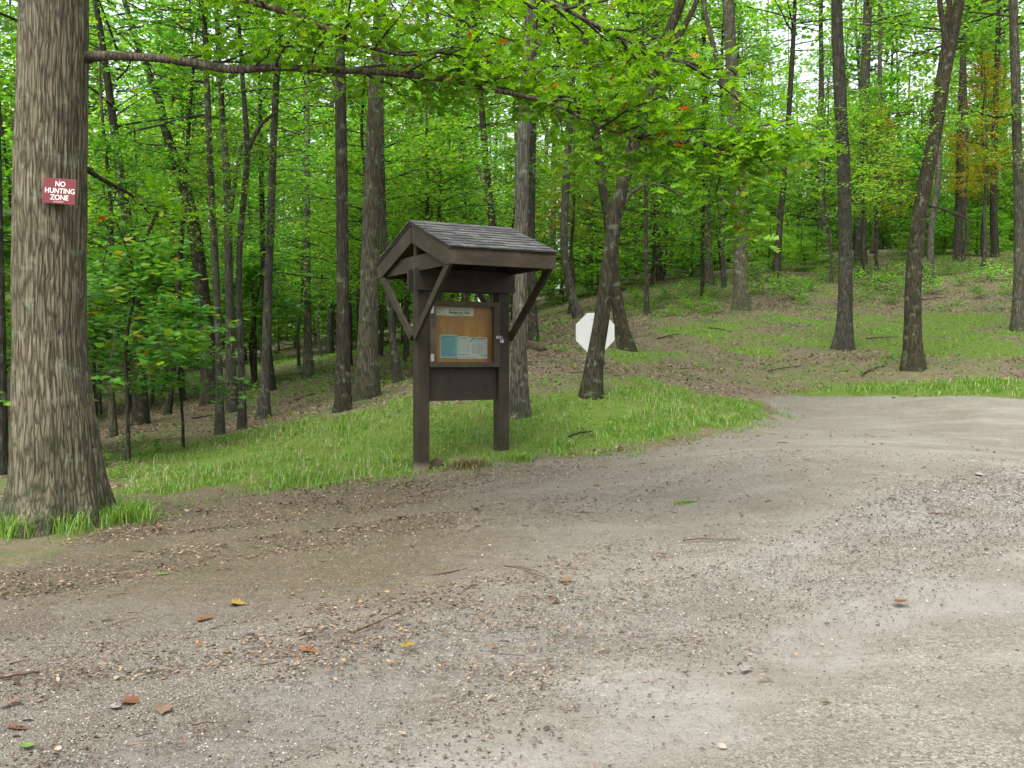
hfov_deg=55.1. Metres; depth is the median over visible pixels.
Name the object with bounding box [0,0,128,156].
forest tree
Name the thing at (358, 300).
understory tree
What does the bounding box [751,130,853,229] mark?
understory tree
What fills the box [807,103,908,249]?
understory tree
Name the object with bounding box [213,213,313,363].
understory tree
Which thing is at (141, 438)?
shrub
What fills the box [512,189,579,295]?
understory tree
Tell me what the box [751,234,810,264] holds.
bush
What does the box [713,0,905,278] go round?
forest tree
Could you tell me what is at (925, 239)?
bush
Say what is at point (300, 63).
forest tree
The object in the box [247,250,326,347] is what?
understory tree
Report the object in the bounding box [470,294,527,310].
bush
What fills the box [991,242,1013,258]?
shrub
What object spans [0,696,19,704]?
fallen leaf
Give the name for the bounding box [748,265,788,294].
shrub
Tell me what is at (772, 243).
bush
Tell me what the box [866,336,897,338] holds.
fallen branch
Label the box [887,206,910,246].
bush
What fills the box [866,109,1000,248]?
understory tree
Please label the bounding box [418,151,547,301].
understory tree
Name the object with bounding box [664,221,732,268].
bush
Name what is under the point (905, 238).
bush
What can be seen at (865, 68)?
forest tree
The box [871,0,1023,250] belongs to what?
forest tree
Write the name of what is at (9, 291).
understory tree
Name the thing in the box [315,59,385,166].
forest tree
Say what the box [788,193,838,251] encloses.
understory tree
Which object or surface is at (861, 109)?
understory tree
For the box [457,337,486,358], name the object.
notice
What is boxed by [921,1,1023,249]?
forest tree
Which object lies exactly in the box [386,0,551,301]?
forest tree
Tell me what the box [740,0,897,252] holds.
forest tree
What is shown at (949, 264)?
shrub
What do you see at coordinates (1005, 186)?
understory tree
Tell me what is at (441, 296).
forest tree
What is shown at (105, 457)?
shrub
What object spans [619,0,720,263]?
forest tree
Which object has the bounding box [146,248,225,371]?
understory tree
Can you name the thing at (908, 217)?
understory tree
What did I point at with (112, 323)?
understory tree
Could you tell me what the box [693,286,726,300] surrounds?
shrub
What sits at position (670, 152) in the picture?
understory tree
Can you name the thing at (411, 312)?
understory tree
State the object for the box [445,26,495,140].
forest tree
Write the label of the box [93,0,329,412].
forest tree
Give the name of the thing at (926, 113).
understory tree
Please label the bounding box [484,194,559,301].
understory tree
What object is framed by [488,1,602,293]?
forest tree
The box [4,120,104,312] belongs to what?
understory tree
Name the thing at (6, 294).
understory tree
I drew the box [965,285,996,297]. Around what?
shrub
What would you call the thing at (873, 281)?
shrub
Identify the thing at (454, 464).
grass tussock
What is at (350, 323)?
understory tree
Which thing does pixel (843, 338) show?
forest tree
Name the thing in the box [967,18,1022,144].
forest tree
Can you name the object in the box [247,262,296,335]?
understory tree
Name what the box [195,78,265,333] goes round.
forest tree
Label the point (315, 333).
forest tree
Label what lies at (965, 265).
shrub
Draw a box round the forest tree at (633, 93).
[598,1,687,273]
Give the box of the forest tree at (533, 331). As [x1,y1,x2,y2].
[395,0,623,341]
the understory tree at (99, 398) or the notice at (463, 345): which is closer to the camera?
the notice at (463, 345)
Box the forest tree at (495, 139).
[464,55,538,195]
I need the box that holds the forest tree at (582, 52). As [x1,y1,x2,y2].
[516,1,666,285]
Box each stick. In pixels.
[0,671,38,678]
[192,721,213,725]
[353,611,401,631]
[427,568,467,575]
[503,565,545,575]
[527,571,554,578]
[568,427,592,437]
[682,537,740,540]
[928,512,963,517]
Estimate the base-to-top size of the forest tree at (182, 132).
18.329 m
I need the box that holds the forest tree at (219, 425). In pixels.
[99,0,319,434]
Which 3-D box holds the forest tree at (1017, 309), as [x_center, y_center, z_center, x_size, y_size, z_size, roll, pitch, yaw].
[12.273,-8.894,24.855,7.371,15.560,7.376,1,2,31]
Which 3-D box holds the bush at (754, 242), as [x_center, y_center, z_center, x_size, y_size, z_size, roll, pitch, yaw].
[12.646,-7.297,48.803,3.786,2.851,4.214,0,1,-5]
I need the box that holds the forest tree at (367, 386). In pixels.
[352,0,385,401]
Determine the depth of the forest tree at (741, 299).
28.72 m
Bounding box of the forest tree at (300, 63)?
[234,0,373,217]
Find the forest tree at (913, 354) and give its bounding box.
[849,0,994,371]
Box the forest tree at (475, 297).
[463,80,511,301]
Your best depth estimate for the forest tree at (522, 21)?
68.84 m
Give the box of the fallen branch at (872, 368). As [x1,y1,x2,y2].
[861,363,887,374]
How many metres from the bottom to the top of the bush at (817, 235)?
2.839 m
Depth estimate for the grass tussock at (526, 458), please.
11.06 m
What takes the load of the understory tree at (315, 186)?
on the forest floor
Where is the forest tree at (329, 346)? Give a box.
[236,14,408,355]
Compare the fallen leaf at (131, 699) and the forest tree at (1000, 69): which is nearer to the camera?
the fallen leaf at (131, 699)
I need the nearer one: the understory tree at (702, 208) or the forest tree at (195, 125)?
the understory tree at (702, 208)
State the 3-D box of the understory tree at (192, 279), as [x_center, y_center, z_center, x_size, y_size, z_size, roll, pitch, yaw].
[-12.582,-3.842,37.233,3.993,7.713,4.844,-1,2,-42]
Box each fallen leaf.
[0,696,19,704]
[6,724,27,728]
[19,741,35,746]
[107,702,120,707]
[116,693,141,702]
[152,702,173,713]
[196,616,212,620]
[228,598,248,604]
[299,646,318,651]
[400,641,413,646]
[487,642,498,647]
[560,576,572,580]
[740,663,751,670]
[893,599,908,601]
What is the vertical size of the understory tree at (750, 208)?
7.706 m
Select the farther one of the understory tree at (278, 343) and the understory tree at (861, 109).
the understory tree at (278, 343)
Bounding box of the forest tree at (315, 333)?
[268,44,366,339]
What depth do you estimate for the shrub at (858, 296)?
32.33 m
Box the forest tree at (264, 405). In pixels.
[150,0,432,419]
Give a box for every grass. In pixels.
[3,303,1023,486]
[84,404,807,531]
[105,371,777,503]
[106,374,775,500]
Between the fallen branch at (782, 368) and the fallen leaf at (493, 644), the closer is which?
the fallen leaf at (493, 644)
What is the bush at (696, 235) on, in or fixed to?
on the forest floor
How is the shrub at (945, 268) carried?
on the forest floor
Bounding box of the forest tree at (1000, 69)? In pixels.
[949,17,1023,173]
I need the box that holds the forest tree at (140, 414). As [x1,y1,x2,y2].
[0,0,286,425]
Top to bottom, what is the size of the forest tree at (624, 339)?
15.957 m
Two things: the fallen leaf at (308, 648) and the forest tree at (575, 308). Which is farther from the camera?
the forest tree at (575, 308)
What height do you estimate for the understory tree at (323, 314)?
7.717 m
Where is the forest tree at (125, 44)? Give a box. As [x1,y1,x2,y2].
[88,0,159,374]
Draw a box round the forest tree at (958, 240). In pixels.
[883,0,1023,261]
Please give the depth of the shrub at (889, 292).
31.85 m
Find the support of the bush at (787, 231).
on the forest floor
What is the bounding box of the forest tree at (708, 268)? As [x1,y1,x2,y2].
[647,0,807,286]
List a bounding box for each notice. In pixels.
[436,307,443,314]
[440,335,457,357]
[445,307,473,315]
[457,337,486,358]
[458,336,468,354]
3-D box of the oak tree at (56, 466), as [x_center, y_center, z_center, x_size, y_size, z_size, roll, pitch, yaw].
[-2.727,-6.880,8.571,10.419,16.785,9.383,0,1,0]
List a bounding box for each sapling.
[0,211,249,463]
[3,192,108,388]
[10,243,200,418]
[87,222,194,363]
[88,231,261,400]
[93,280,262,448]
[194,233,332,385]
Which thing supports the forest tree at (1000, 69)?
on the forest floor
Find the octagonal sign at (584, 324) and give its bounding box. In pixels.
[576,313,613,351]
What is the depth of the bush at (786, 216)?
55.81 m
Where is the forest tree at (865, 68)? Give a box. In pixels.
[798,0,945,264]
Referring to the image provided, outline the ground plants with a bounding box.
[8,248,1023,498]
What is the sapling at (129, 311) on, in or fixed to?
on the forest floor
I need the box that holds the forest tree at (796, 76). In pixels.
[762,3,817,190]
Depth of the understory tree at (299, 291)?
50.24 m
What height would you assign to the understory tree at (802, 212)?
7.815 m
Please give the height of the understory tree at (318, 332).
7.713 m
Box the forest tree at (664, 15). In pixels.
[569,0,743,314]
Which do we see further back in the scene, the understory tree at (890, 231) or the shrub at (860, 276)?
the understory tree at (890, 231)
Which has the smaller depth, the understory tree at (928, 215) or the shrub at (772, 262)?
the shrub at (772, 262)
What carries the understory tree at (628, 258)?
on the forest floor
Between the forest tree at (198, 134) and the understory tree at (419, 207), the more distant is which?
the forest tree at (198, 134)
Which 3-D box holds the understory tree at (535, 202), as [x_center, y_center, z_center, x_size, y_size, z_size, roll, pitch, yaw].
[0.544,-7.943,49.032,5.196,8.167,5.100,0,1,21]
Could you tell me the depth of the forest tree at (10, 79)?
35.03 m
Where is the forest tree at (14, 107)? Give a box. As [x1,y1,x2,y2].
[0,64,127,203]
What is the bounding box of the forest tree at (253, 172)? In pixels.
[219,51,290,311]
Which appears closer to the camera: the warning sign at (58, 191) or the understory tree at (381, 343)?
the warning sign at (58, 191)
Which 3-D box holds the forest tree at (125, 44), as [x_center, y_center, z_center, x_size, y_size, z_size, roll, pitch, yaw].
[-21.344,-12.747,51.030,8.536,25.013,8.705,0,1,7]
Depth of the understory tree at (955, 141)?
63.54 m
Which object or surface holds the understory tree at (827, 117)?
on the forest floor
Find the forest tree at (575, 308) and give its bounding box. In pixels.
[463,0,698,318]
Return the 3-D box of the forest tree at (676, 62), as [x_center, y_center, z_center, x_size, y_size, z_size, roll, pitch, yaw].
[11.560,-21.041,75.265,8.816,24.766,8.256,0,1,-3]
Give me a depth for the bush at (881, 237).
55.26 m
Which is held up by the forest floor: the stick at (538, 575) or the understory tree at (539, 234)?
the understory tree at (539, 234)
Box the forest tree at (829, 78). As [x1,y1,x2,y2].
[794,25,858,178]
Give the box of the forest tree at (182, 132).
[96,0,240,375]
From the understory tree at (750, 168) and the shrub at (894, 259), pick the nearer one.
the shrub at (894, 259)
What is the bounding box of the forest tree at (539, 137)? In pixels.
[504,127,557,193]
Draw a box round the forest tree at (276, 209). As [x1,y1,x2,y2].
[192,88,318,346]
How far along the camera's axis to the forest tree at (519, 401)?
13.18 m
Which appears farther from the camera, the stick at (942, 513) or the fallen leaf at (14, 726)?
the stick at (942, 513)
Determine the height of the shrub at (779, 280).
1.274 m
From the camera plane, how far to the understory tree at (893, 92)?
50.86 m
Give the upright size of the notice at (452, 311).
0.096 m
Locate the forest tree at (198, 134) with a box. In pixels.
[176,2,233,209]
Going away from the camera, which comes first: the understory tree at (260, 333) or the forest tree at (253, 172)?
the understory tree at (260, 333)
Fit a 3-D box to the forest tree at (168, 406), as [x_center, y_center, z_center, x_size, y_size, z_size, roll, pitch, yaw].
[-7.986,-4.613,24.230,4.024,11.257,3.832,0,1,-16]
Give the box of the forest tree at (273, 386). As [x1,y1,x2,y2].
[194,17,334,390]
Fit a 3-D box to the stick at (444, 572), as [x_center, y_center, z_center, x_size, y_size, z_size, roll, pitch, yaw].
[-0.420,1.250,6.522,0.322,0.023,0.044,-1,2,-36]
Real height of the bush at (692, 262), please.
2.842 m
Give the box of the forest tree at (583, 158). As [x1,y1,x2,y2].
[550,70,590,285]
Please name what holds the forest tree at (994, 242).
on the forest floor
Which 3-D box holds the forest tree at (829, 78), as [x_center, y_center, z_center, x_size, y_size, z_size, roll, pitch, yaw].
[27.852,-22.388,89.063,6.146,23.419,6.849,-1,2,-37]
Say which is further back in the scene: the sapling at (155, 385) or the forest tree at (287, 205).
the forest tree at (287, 205)
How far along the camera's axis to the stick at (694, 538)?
7.42 m
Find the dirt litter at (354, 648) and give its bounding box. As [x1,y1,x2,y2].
[0,435,921,686]
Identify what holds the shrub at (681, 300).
on the forest floor
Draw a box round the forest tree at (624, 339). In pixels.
[535,0,642,351]
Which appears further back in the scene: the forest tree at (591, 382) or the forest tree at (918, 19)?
the forest tree at (918, 19)
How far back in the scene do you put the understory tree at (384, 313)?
44.74 m
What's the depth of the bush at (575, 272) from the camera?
56.28 m
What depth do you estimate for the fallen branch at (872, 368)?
20.25 m
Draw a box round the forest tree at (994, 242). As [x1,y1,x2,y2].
[919,0,1023,257]
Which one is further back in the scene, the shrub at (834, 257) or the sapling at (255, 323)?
the shrub at (834, 257)
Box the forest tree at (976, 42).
[844,0,1023,277]
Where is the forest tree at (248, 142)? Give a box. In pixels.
[143,0,333,430]
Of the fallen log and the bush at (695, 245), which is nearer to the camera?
the fallen log
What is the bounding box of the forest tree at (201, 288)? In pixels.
[2,0,285,406]
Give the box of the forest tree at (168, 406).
[96,0,269,415]
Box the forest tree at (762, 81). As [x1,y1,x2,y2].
[739,0,816,127]
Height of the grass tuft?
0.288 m
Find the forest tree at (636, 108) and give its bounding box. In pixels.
[587,12,689,276]
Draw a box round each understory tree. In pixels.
[0,102,130,324]
[2,165,11,235]
[2,181,127,339]
[3,199,11,338]
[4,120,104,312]
[4,184,160,343]
[4,215,11,340]
[9,33,178,435]
[87,95,245,395]
[87,117,248,403]
[87,157,174,418]
[87,185,154,392]
[88,173,234,393]
[100,149,195,410]
[116,187,223,370]
[118,209,158,355]
[142,187,249,382]
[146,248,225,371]
[155,297,225,359]
[165,207,299,336]
[195,163,310,382]
[200,226,245,316]
[208,200,303,360]
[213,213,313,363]
[242,209,315,352]
[243,117,437,302]
[243,149,358,367]
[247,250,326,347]
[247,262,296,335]
[252,115,420,310]
[255,214,355,319]
[258,30,481,319]
[262,247,334,343]
[273,174,382,357]
[273,245,320,344]
[274,130,401,364]
[279,196,336,312]
[285,228,410,347]
[289,247,354,344]
[295,109,400,316]
[297,175,412,347]
[299,189,357,337]
[300,299,411,340]
[311,118,456,356]
[314,285,412,346]
[318,212,476,343]
[328,255,412,344]
[329,63,513,296]
[332,205,415,331]
[349,87,487,254]
[349,104,429,356]
[380,107,458,361]
[386,79,514,300]
[393,292,456,311]
[403,221,460,323]
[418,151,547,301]
[419,143,481,223]
[431,137,508,226]
[443,180,502,298]
[454,135,552,320]
[474,139,571,246]
[477,129,598,294]
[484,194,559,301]
[505,147,604,293]
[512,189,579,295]
[535,87,678,255]
[535,143,676,292]
[536,110,594,313]
[568,143,659,275]
[568,197,639,275]
[571,114,672,276]
[573,126,732,286]
[576,133,649,268]
[584,175,670,276]
[602,138,717,278]
[629,210,689,266]
[630,83,727,265]
[633,93,701,265]
[636,151,718,236]
[641,120,794,246]
[652,79,761,299]
[663,130,774,255]
[674,103,770,272]
[679,101,770,250]
[685,101,788,261]
[719,175,820,256]
[728,151,802,245]
[749,107,870,252]
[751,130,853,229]
[753,166,818,248]
[781,74,896,283]
[784,151,832,235]
[786,196,837,248]
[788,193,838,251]
[793,75,912,275]
[803,67,952,192]
[806,168,885,250]
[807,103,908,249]
[814,161,872,240]
[825,86,918,258]
[831,175,908,248]
[832,170,912,240]
[850,81,917,269]
[852,82,987,255]
[852,153,911,248]
[853,115,917,231]
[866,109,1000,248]
[884,133,950,230]
[885,103,982,220]
[893,182,954,235]
[931,100,1023,248]
[932,102,1007,202]
[933,50,1023,265]
[934,86,983,260]
[939,170,1012,239]
[940,176,1012,240]
[942,82,1023,205]
[949,67,1006,271]
[969,135,1023,249]
[989,122,1023,172]
[997,167,1023,244]
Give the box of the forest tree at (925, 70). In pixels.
[812,0,968,248]
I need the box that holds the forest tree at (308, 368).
[227,0,418,379]
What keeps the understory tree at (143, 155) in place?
on the forest floor
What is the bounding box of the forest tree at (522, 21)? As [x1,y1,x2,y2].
[480,1,564,140]
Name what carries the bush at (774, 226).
on the forest floor
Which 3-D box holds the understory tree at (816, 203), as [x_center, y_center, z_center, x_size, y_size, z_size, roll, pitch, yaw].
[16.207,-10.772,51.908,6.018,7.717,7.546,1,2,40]
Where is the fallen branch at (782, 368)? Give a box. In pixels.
[768,365,800,371]
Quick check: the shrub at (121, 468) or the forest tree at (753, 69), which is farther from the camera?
the forest tree at (753, 69)
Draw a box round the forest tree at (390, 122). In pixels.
[354,5,465,321]
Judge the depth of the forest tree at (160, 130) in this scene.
48.08 m
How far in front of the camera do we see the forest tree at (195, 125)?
43.77 m
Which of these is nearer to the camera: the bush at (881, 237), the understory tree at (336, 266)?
the understory tree at (336, 266)
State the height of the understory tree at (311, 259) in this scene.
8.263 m
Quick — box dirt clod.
[430,458,443,466]
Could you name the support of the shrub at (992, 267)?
on the forest floor
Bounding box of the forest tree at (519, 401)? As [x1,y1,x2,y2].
[509,0,561,419]
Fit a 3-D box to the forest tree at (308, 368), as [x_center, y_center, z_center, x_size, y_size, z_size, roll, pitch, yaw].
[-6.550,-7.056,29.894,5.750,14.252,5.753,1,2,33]
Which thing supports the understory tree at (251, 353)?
on the forest floor
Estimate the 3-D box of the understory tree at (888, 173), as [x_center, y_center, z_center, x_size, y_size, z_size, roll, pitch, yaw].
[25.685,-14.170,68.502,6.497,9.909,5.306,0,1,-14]
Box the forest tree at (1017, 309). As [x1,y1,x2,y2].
[861,0,1023,331]
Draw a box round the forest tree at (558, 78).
[487,0,621,300]
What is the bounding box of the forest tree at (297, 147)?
[253,96,332,215]
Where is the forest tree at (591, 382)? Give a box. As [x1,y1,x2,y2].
[578,0,698,399]
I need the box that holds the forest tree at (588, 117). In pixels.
[562,34,638,283]
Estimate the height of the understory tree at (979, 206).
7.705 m
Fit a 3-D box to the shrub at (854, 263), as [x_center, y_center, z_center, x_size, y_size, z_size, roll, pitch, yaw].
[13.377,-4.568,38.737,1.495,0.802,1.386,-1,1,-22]
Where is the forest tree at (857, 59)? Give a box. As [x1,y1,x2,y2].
[794,0,920,248]
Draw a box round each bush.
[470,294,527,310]
[527,269,597,307]
[544,251,596,291]
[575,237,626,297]
[575,238,596,289]
[593,247,640,283]
[662,222,729,264]
[663,226,730,277]
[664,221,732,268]
[668,225,729,268]
[689,219,751,271]
[730,218,796,263]
[747,207,789,256]
[747,214,799,269]
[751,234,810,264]
[752,215,809,256]
[759,206,819,256]
[782,204,820,259]
[782,208,836,271]
[788,205,838,264]
[868,205,903,248]
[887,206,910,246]
[888,223,949,249]
[891,217,953,252]
[925,201,971,254]
[934,204,999,248]
[935,196,1009,255]
[935,218,953,248]
[946,211,1013,251]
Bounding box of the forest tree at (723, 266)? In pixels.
[655,0,785,287]
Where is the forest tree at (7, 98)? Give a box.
[0,9,198,207]
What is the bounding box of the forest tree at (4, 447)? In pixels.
[0,6,16,474]
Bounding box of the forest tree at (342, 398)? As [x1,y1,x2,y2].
[332,0,352,412]
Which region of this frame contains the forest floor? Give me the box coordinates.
[0,249,1023,568]
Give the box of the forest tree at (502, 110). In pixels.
[350,0,566,301]
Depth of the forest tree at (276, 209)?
57.51 m
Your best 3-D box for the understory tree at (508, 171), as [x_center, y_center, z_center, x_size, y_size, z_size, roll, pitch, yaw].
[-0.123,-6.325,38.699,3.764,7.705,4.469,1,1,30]
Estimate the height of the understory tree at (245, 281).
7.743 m
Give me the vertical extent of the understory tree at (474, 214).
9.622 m
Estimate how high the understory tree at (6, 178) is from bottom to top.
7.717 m
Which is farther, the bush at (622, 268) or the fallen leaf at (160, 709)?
the bush at (622, 268)
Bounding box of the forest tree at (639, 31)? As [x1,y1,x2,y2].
[597,0,724,274]
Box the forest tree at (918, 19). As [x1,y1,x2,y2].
[823,0,939,248]
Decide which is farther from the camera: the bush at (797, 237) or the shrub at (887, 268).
the bush at (797, 237)
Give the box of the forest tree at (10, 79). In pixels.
[0,0,16,174]
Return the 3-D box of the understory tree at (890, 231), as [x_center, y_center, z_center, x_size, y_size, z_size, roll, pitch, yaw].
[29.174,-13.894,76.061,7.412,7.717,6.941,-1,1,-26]
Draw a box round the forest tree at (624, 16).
[537,0,740,267]
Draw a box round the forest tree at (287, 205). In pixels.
[278,145,299,322]
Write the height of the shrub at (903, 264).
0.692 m
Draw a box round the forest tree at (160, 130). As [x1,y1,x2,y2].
[99,19,231,371]
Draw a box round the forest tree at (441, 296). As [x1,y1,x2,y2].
[359,0,498,300]
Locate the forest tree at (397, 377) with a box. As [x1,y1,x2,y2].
[305,0,469,383]
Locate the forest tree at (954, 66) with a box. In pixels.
[923,0,1023,93]
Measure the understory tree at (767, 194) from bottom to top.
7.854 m
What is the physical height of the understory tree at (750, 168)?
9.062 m
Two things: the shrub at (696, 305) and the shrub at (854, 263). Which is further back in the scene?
the shrub at (854, 263)
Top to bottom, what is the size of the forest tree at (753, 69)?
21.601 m
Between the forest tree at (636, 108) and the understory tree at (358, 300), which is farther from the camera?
the forest tree at (636, 108)
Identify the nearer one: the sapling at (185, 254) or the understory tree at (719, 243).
the sapling at (185, 254)
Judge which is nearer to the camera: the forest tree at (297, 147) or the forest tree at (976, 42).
the forest tree at (976, 42)
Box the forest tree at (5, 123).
[0,65,13,167]
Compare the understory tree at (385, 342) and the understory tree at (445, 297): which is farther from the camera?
the understory tree at (445, 297)
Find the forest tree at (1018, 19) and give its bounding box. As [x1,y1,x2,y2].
[987,2,1023,49]
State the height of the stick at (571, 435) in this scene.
0.136 m
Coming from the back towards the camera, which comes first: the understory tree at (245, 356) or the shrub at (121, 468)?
the understory tree at (245, 356)
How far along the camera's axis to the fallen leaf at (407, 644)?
5.04 m
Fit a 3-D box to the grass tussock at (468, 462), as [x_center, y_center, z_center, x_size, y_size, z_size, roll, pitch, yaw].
[-0.443,0.865,11.015,0.704,0.162,0.638,1,2,37]
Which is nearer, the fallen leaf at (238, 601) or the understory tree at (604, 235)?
the fallen leaf at (238, 601)
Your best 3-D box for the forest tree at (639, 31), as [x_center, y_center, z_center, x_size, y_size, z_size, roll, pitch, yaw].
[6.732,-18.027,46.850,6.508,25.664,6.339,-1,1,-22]
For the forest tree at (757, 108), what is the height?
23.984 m
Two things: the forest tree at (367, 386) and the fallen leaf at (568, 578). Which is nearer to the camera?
the fallen leaf at (568, 578)
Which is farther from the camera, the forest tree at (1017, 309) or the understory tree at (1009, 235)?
the understory tree at (1009, 235)
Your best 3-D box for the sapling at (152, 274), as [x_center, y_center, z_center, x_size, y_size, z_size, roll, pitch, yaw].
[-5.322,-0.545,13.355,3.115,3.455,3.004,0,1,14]
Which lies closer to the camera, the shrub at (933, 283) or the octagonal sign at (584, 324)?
the octagonal sign at (584, 324)
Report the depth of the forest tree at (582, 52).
53.79 m
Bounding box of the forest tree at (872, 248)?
[869,0,881,252]
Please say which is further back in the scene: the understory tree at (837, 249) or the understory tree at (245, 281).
the understory tree at (837, 249)
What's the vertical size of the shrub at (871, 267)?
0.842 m
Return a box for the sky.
[0,0,1023,338]
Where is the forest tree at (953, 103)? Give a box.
[923,65,987,167]
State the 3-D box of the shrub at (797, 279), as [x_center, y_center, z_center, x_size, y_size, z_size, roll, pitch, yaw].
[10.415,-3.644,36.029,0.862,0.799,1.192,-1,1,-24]
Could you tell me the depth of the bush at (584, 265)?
49.56 m
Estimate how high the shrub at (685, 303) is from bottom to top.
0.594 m
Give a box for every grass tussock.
[439,454,500,469]
[439,457,479,469]
[494,450,546,462]
[672,499,694,505]
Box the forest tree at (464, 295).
[399,0,537,300]
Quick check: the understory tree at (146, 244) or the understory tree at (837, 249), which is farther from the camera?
the understory tree at (837, 249)
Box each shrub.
[102,450,123,466]
[103,437,144,457]
[106,458,147,477]
[130,434,151,442]
[144,439,173,452]
[611,304,643,317]
[632,287,667,308]
[656,303,685,315]
[659,287,678,298]
[667,293,695,306]
[670,273,696,290]
[678,299,692,307]
[680,298,703,312]
[682,277,720,293]
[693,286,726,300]
[693,294,723,309]
[699,308,711,314]
[700,303,721,313]
[747,258,776,280]
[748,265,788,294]
[756,254,787,269]
[761,268,797,289]
[768,271,819,300]
[785,275,806,284]
[789,261,810,271]
[791,291,814,303]
[796,275,831,291]
[809,268,837,280]
[816,244,859,266]
[829,260,868,274]
[853,266,881,285]
[853,285,872,300]
[857,262,883,272]
[860,269,904,293]
[860,271,896,289]
[872,261,903,278]
[878,288,903,304]
[880,239,925,259]
[886,253,903,264]
[889,261,905,274]
[899,271,950,293]
[900,259,956,281]
[923,257,959,274]
[938,254,960,269]
[949,261,967,274]
[950,298,966,305]
[952,277,973,285]
[954,253,990,271]
[964,268,991,278]
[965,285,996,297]
[970,259,1012,283]
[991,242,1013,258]
[993,278,1012,294]
[994,253,1013,266]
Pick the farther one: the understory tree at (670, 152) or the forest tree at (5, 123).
the understory tree at (670, 152)
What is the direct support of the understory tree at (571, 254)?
on the forest floor
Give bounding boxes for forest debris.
[0,415,1023,767]
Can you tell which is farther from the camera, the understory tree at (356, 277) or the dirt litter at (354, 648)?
the understory tree at (356, 277)
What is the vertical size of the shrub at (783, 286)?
1.578 m
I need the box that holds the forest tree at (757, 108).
[716,24,778,169]
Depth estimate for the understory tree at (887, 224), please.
70.63 m
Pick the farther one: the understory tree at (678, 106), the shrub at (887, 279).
the understory tree at (678, 106)
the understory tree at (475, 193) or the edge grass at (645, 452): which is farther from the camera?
the understory tree at (475, 193)
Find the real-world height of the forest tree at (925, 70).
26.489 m
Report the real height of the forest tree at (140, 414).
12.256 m
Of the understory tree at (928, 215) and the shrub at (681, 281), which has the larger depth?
the understory tree at (928, 215)
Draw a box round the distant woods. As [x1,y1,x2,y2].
[1,0,1023,368]
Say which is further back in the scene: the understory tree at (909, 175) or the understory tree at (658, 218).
the understory tree at (909, 175)
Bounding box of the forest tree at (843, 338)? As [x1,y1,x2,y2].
[792,0,920,350]
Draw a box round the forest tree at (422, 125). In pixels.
[386,88,463,160]
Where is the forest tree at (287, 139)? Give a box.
[190,10,334,315]
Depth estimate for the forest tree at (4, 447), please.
12.46 m
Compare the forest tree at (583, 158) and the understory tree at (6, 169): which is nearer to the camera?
the understory tree at (6, 169)
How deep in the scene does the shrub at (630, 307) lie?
29.32 m
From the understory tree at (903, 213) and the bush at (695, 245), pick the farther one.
the understory tree at (903, 213)
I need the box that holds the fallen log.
[527,340,545,350]
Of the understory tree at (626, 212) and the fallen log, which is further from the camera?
the understory tree at (626, 212)
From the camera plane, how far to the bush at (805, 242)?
41.20 m
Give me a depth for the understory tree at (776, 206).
69.73 m
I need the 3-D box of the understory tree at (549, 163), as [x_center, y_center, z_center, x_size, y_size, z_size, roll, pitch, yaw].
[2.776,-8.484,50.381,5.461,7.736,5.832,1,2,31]
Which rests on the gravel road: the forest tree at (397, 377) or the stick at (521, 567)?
the stick at (521, 567)
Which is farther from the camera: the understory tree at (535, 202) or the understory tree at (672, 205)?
the understory tree at (672, 205)
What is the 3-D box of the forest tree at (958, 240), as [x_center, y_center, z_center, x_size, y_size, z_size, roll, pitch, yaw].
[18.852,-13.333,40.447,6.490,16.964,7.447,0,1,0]
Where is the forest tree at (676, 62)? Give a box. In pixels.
[652,15,700,231]
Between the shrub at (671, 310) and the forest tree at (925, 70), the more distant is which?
the forest tree at (925, 70)
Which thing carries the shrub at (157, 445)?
on the forest floor
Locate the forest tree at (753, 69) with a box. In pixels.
[674,0,806,260]
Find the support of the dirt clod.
on the forest floor
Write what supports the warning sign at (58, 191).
attached to the oak tree at (56, 466)
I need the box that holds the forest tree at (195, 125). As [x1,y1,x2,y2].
[128,0,264,371]
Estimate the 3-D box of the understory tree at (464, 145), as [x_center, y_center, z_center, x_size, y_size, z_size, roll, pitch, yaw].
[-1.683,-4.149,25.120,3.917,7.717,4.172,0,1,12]
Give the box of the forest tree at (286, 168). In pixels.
[257,90,302,339]
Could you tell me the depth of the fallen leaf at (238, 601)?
5.72 m
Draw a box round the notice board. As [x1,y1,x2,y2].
[375,220,558,472]
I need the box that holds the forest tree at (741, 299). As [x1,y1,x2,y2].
[636,0,783,310]
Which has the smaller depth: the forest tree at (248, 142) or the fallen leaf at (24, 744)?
the fallen leaf at (24, 744)
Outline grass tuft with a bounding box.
[0,492,165,540]
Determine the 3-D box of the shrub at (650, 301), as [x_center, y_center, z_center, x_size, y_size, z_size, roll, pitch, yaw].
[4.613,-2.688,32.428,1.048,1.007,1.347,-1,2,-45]
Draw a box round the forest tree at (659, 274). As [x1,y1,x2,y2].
[605,0,699,280]
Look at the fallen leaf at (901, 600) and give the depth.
5.78 m
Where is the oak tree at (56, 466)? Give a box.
[0,0,845,537]
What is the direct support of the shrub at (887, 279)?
on the forest floor
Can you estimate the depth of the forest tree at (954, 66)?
69.71 m
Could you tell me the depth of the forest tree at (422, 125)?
69.42 m
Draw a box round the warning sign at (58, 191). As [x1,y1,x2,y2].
[42,177,76,204]
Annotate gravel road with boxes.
[0,394,1023,767]

